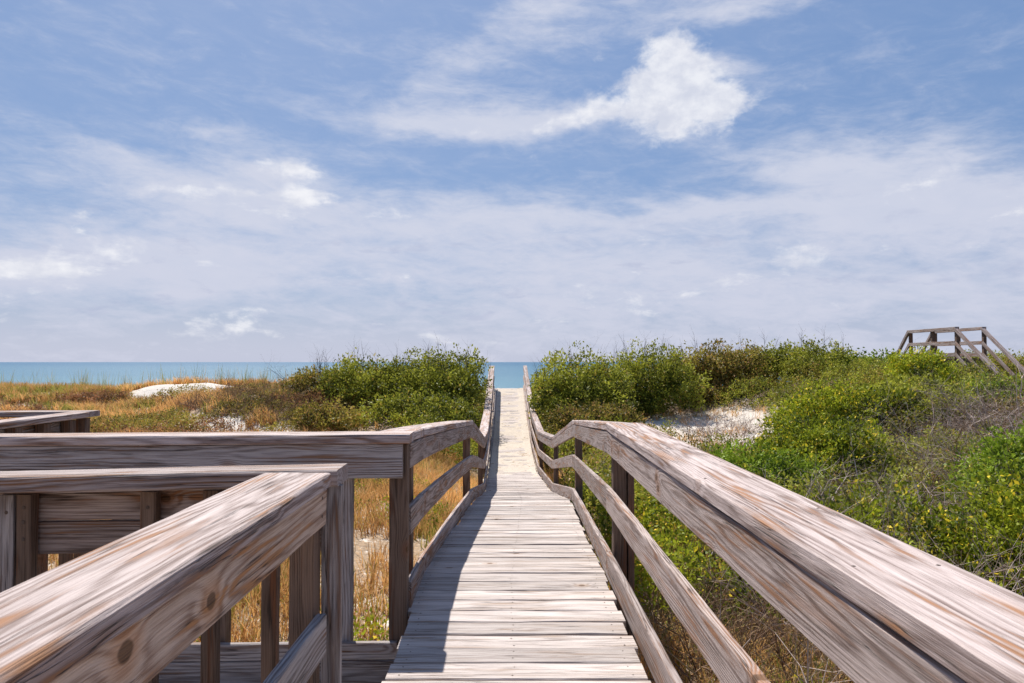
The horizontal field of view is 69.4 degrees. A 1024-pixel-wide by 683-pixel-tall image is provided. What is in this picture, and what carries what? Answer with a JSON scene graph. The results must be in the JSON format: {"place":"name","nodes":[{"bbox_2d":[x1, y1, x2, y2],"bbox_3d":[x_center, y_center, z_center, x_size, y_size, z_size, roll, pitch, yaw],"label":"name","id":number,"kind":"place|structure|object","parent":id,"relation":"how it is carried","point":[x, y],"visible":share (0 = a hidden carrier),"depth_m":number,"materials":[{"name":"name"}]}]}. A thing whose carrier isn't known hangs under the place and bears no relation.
{"place":"outdoors","nodes":[
{"label":"outdoors","id":0,"kind":"place"},
{"bbox_2d":[48,430,487,641],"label":"dune grass","id":1,"kind":"structure","parent":0,"point":[381,491],"depth_m":9.65,"materials":[{"name":"plant"}]},
{"bbox_2d":[0,362,805,390],"bbox_3d":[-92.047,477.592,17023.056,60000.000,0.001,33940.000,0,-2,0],"label":"sea","id":2,"kind":"structure","parent":0,"point":[508,374],"depth_m":522.58,"materials":[{"name":"liquid"}]},
{"bbox_2d":[0,378,1022,682],"bbox_3d":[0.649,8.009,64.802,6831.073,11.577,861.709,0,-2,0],"label":"dune ground","id":3,"kind":"structure","parent":0,"point":[360,544],"depth_m":23.47,"materials":[{"name":"white sand"}]},
{"bbox_2d":[0,410,99,574],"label":"wooden railing","id":4,"kind":"object","parent":3,"relation":"on","point":[45,421],"visible":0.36,"depth_m":6.29,"materials":[{"name":"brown wood"}]},
{"bbox_2d":[51,387,132,404],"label":"shrub","id":5,"kind":"object","parent":3,"relation":"on","point":[102,396],"visible":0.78,"depth_m":29.14,"materials":[{"name":"brown plant"}]},
{"bbox_2d":[0,363,323,386],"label":"sea oats","id":6,"kind":"object","parent":3,"relation":"on","point":[86,376],"visible":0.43,"depth_m":33.90,"materials":[{"name":"orange plant"}]},
{"bbox_2d":[0,380,369,432],"bbox_3d":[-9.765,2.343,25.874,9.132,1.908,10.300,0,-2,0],"label":"ground cover","id":7,"kind":"object","parent":3,"relation":"on","point":[157,418],"visible":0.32,"depth_m":24.28,"materials":[{"name":"green plant"}]},
{"bbox_2d":[159,370,255,411],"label":"dead shrub","id":8,"kind":"object","parent":3,"relation":"on","point":[208,398],"visible":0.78,"depth_m":26.35,"materials":[{"name":"brown plant"}]},
{"bbox_2d":[0,376,425,432],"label":"dune grass","id":9,"kind":"structure","parent":3,"relation":"on","point":[103,411],"depth_m":27.78,"materials":[{"name":"beige plant"}]},
{"bbox_2d":[212,396,279,411],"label":"shrub","id":10,"kind":"object","parent":3,"relation":"on","point":[223,403],"visible":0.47,"depth_m":25.11,"materials":[{"name":"brown plant"}]},
{"bbox_2d":[195,372,321,424],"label":"dead shrub","id":11,"kind":"object","parent":3,"relation":"on","point":[262,412],"visible":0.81,"depth_m":24.80,"materials":[{"name":"brown plant"}]},
{"bbox_2d":[232,384,311,407],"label":"dead shrub","id":12,"kind":"object","parent":3,"relation":"on","point":[244,397],"visible":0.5,"depth_m":25.61,"materials":[{"name":"brown plant"}]},
{"bbox_2d":[265,353,335,384],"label":"dead shrub","id":13,"kind":"object","parent":3,"relation":"on","point":[285,371],"visible":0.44,"depth_m":28.31,"materials":[{"name":"plant"}]},
{"bbox_2d":[280,399,327,425],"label":"dead shrub","id":14,"kind":"object","parent":3,"relation":"on","point":[285,418],"visible":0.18,"depth_m":24.46,"materials":[{"name":"brown plant"}]},
{"bbox_2d":[271,389,339,411],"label":"shrub","id":15,"kind":"object","parent":3,"relation":"on","point":[316,397],"visible":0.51,"depth_m":25.89,"materials":[{"name":"brown plant"}]},
{"bbox_2d":[278,346,348,397],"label":"shrub","id":16,"kind":"object","parent":3,"relation":"on","point":[307,379],"visible":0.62,"depth_m":27.37,"materials":[{"name":"green plant"}]},
{"bbox_2d":[288,395,380,431],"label":"shrub","id":17,"kind":"object","parent":3,"relation":"on","point":[321,415],"visible":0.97,"depth_m":23.51,"materials":[{"name":"green plant"}]},
{"bbox_2d":[316,334,409,407],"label":"shrub","id":18,"kind":"object","parent":3,"relation":"on","point":[370,381],"visible":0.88,"depth_m":26.75,"materials":[{"name":"green plant"}]},
{"bbox_2d":[354,386,482,430],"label":"shrub","id":19,"kind":"object","parent":3,"relation":"on","point":[397,407],"visible":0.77,"depth_m":23.91,"materials":[{"name":"green plant"}]},
{"bbox_2d":[377,334,492,409],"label":"shrub","id":20,"kind":"object","parent":3,"relation":"on","point":[429,372],"visible":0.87,"depth_m":26.44,"materials":[{"name":"green plant"}]},
{"bbox_2d":[394,372,627,472],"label":"undergrowth","id":21,"kind":"object","parent":3,"relation":"on","point":[458,446],"visible":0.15,"depth_m":21.14,"materials":[{"name":"green plant"}]},
{"bbox_2d":[381,388,650,682],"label":"boardwalk","id":22,"kind":"structure","parent":3,"relation":"on","point":[513,587],"depth_m":4.65,"materials":[{"name":"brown wood"}]},
{"bbox_2d":[0,463,347,682],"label":"wooden railing","id":23,"kind":"object","parent":22,"relation":"attached to","point":[168,567],"visible":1,"depth_m":2.32,"materials":[{"name":"brown wood"}]},
{"bbox_2d":[0,431,413,682],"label":"wooden railing","id":24,"kind":"object","parent":22,"relation":"attached to","point":[373,454],"visible":0.52,"depth_m":4.43,"materials":[{"name":"brown wood"}]},
{"bbox_2d":[382,366,494,607],"bbox_3d":[-0.772,2.342,19.628,0.414,3.250,30.142,0,-2,0],"label":"wooden railing","id":25,"kind":"object","parent":22,"relation":"attached to","point":[431,438],"visible":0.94,"depth_m":6.75,"materials":[{"name":"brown wood"}]},
{"bbox_2d":[485,388,537,489],"bbox_3d":[-0.011,2.777,25.083,1.250,1.736,19.300,0,-2,0],"label":"boardwalk far section","id":26,"kind":"object","parent":22,"relation":"attached to","point":[514,464],"visible":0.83,"depth_m":25.31,"materials":[{"name":"beige wood"}]},
{"bbox_2d":[523,365,1023,682],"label":"wooden railing","id":27,"kind":"object","parent":22,"relation":"attached to","point":[855,601],"visible":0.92,"depth_m":2.01,"materials":[{"name":"brown wood"}]},
{"bbox_2d":[526,390,562,485],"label":"dune grass","id":28,"kind":"structure","parent":3,"relation":"on","point":[550,475],"depth_m":20.00,"materials":[{"name":"green plant"}]},
{"bbox_2d":[526,337,639,423],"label":"shrub","id":29,"kind":"object","parent":3,"relation":"on","point":[561,385],"visible":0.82,"depth_m":24.83,"materials":[{"name":"green plant"}]},
{"bbox_2d":[540,390,655,433],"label":"shrub","id":30,"kind":"object","parent":3,"relation":"on","point":[568,416],"visible":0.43,"depth_m":22.40,"materials":[{"name":"green plant"}]},
{"bbox_2d":[608,385,671,417],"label":"shrub","id":31,"kind":"object","parent":3,"relation":"on","point":[646,404],"visible":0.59,"depth_m":26.63,"materials":[{"name":"green plant"}]},
{"bbox_2d":[588,330,712,411],"bbox_3d":[5.157,1.205,28.263,4.738,3.494,4.191,0,-2,0],"label":"shrub","id":32,"kind":"object","parent":3,"relation":"on","point":[662,384],"visible":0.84,"depth_m":27.43,"materials":[{"name":"green plant"}]},
{"bbox_2d":[629,401,769,445],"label":"dune grass","id":33,"kind":"structure","parent":3,"relation":"on","point":[681,419],"depth_m":26.36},
{"bbox_2d":[634,534,769,614],"bbox_3d":[2.175,2.503,8.320,2.066,0.751,2.089,0,-2,0],"label":"shrub","id":34,"kind":"object","parent":3,"relation":"on","point":[708,562],"visible":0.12,"depth_m":7.90,"materials":[{"name":"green plant"}]},
{"bbox_2d":[658,328,778,394],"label":"shrub","id":35,"kind":"object","parent":3,"relation":"on","point":[717,364],"visible":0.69,"depth_m":29.71,"materials":[{"name":"green plant"}]},
{"bbox_2d":[672,397,775,439],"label":"dead shrub","id":36,"kind":"object","parent":3,"relation":"on","point":[730,424],"visible":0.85,"depth_m":24.01,"materials":[{"name":"grey plant"}]},
{"bbox_2d":[634,541,819,667],"bbox_3d":[1.824,2.512,7.031,3.272,1.358,2.790,0,-2,0],"label":"dead shrub","id":37,"kind":"object","parent":3,"relation":"on","point":[664,612],"visible":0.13,"depth_m":6.76,"materials":[{"name":"plant"}]},
{"bbox_2d":[680,377,776,401],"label":"shrub","id":38,"kind":"object","parent":3,"relation":"on","point":[713,391],"visible":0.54,"depth_m":28.68,"materials":[{"name":"green plant"}]},
{"bbox_2d":[705,422,833,499],"bbox_3d":[4.595,2.484,13.985,2.926,2.126,3.141,0,-2,0],"label":"shrub","id":39,"kind":"object","parent":3,"relation":"on","point":[761,460],"visible":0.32,"depth_m":13.62,"materials":[{"name":"green plant"}]},
{"bbox_2d":[542,373,1023,682],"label":"bare brush","id":40,"kind":"object","parent":3,"relation":"on","point":[986,575],"visible":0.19,"depth_m":7.75,"materials":[{"name":"plant"}]},
{"bbox_2d":[543,348,1023,643],"bbox_3d":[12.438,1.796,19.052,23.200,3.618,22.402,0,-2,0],"label":"undergrowth","id":41,"kind":"object","parent":3,"relation":"on","point":[593,500],"visible":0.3,"depth_m":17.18,"materials":[{"name":"green plant"}]},
{"bbox_2d":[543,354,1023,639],"bbox_3d":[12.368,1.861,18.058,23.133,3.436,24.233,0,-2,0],"label":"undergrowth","id":42,"kind":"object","parent":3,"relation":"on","point":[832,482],"visible":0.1,"depth_m":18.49,"materials":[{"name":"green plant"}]},
{"bbox_2d":[742,327,858,380],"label":"shrub","id":43,"kind":"object","parent":3,"relation":"on","point":[784,354],"visible":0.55,"depth_m":29.70,"materials":[{"name":"green plant"}]},
{"bbox_2d":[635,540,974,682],"bbox_3d":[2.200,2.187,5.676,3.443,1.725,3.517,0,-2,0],"label":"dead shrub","id":44,"kind":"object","parent":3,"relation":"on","point":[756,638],"visible":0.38,"depth_m":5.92,"materials":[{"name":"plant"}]},
{"bbox_2d":[728,394,902,490],"bbox_3d":[6.519,2.134,15.619,3.319,2.454,3.596,0,-2,0],"label":"shrub","id":45,"kind":"object","parent":3,"relation":"on","point":[816,435],"visible":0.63,"depth_m":15.08,"materials":[{"name":"green plant"}]},
{"bbox_2d":[656,458,1023,664],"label":"dead shrub","id":46,"kind":"object","parent":3,"relation":"on","point":[764,600],"visible":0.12,"depth_m":6.84,"materials":[{"name":"plant"}]},
{"bbox_2d":[759,367,926,436],"bbox_3d":[8.773,1.716,20.067,4.147,2.308,3.638,0,-2,0],"label":"shrub","id":47,"kind":"object","parent":3,"relation":"on","point":[836,402],"visible":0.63,"depth_m":19.45,"materials":[{"name":"green plant"}]},
{"bbox_2d":[691,351,1023,389],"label":"undergrowth","id":48,"kind":"object","parent":3,"relation":"on","point":[717,379],"visible":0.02,"depth_m":29.87,"materials":[{"name":"green plant"}]},
{"bbox_2d":[821,347,906,375],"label":"shrub","id":49,"kind":"object","parent":3,"relation":"on","point":[872,356],"visible":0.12,"depth_m":29.11,"materials":[{"name":"green plant"}]},
{"bbox_2d":[721,417,1019,561],"bbox_3d":[5.434,2.212,9.508,4.970,2.754,4.751,1,-2,-29],"label":"dead shrub","id":50,"kind":"object","parent":3,"relation":"on","point":[917,492],"visible":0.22,"depth_m":9.85,"materials":[{"name":"plant"}]},
{"bbox_2d":[787,461,992,570],"bbox_3d":[4.168,2.144,8.453,2.712,1.571,2.703,0,-2,0],"label":"shrub","id":51,"kind":"object","parent":3,"relation":"on","point":[860,515],"visible":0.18,"depth_m":8.41,"materials":[{"name":"green plant"}]},
{"bbox_2d":[769,341,1023,491],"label":"dead shrub","id":52,"kind":"object","parent":3,"relation":"on","point":[940,418],"visible":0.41,"depth_m":15.32,"materials":[{"name":"plant"}]},
{"bbox_2d":[852,370,986,417],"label":"shrub","id":53,"kind":"object","parent":3,"relation":"on","point":[893,384],"visible":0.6,"depth_m":19.67,"materials":[{"name":"green plant"}]},
{"bbox_2d":[880,345,966,385],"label":"shrub","id":54,"kind":"object","parent":3,"relation":"on","point":[923,362],"visible":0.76,"depth_m":21.96,"materials":[{"name":"green plant"}]},
{"bbox_2d":[871,375,1023,507],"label":"dead shrub","id":55,"kind":"object","parent":3,"relation":"on","point":[938,460],"visible":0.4,"depth_m":13.45,"materials":[{"name":"plant"}]},
{"bbox_2d":[891,349,1023,444],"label":"dead shrub","id":56,"kind":"object","parent":3,"relation":"on","point":[1017,411],"visible":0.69,"depth_m":16.76,"materials":[{"name":"plant"}]},
{"bbox_2d":[896,327,1023,378],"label":"dune crossover","id":57,"kind":"object","parent":3,"relation":"on","point":[933,343],"visible":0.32,"depth_m":26.06,"materials":[{"name":"brown wood"}]},
{"bbox_2d":[907,436,1023,595],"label":"shrub","id":58,"kind":"object","parent":3,"relation":"on","point":[1012,527],"visible":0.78,"depth_m":7.66,"materials":[{"name":"green plant"}]},
{"bbox_2d":[935,394,1023,517],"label":"shrub","id":59,"kind":"object","parent":3,"relation":"on","point":[990,454],"visible":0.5,"depth_m":11.46,"materials":[{"name":"green plant"}]},
{"bbox_2d":[951,373,1023,411],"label":"shrub","id":60,"kind":"object","parent":3,"relation":"on","point":[993,385],"visible":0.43,"depth_m":19.58,"materials":[{"name":"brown plant"}]},
{"bbox_2d":[0,0,1023,361],"label":"sky","id":61,"kind":"structure","parent":0,"point":[181,180],"materials":[{"name":"blue"}]},
{"bbox_2d":[534,442,935,682],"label":"dune grass","id":62,"kind":"structure","parent":0,"point":[686,679],"depth_m":6.19,"materials":[{"name":"plant"}]}
]}

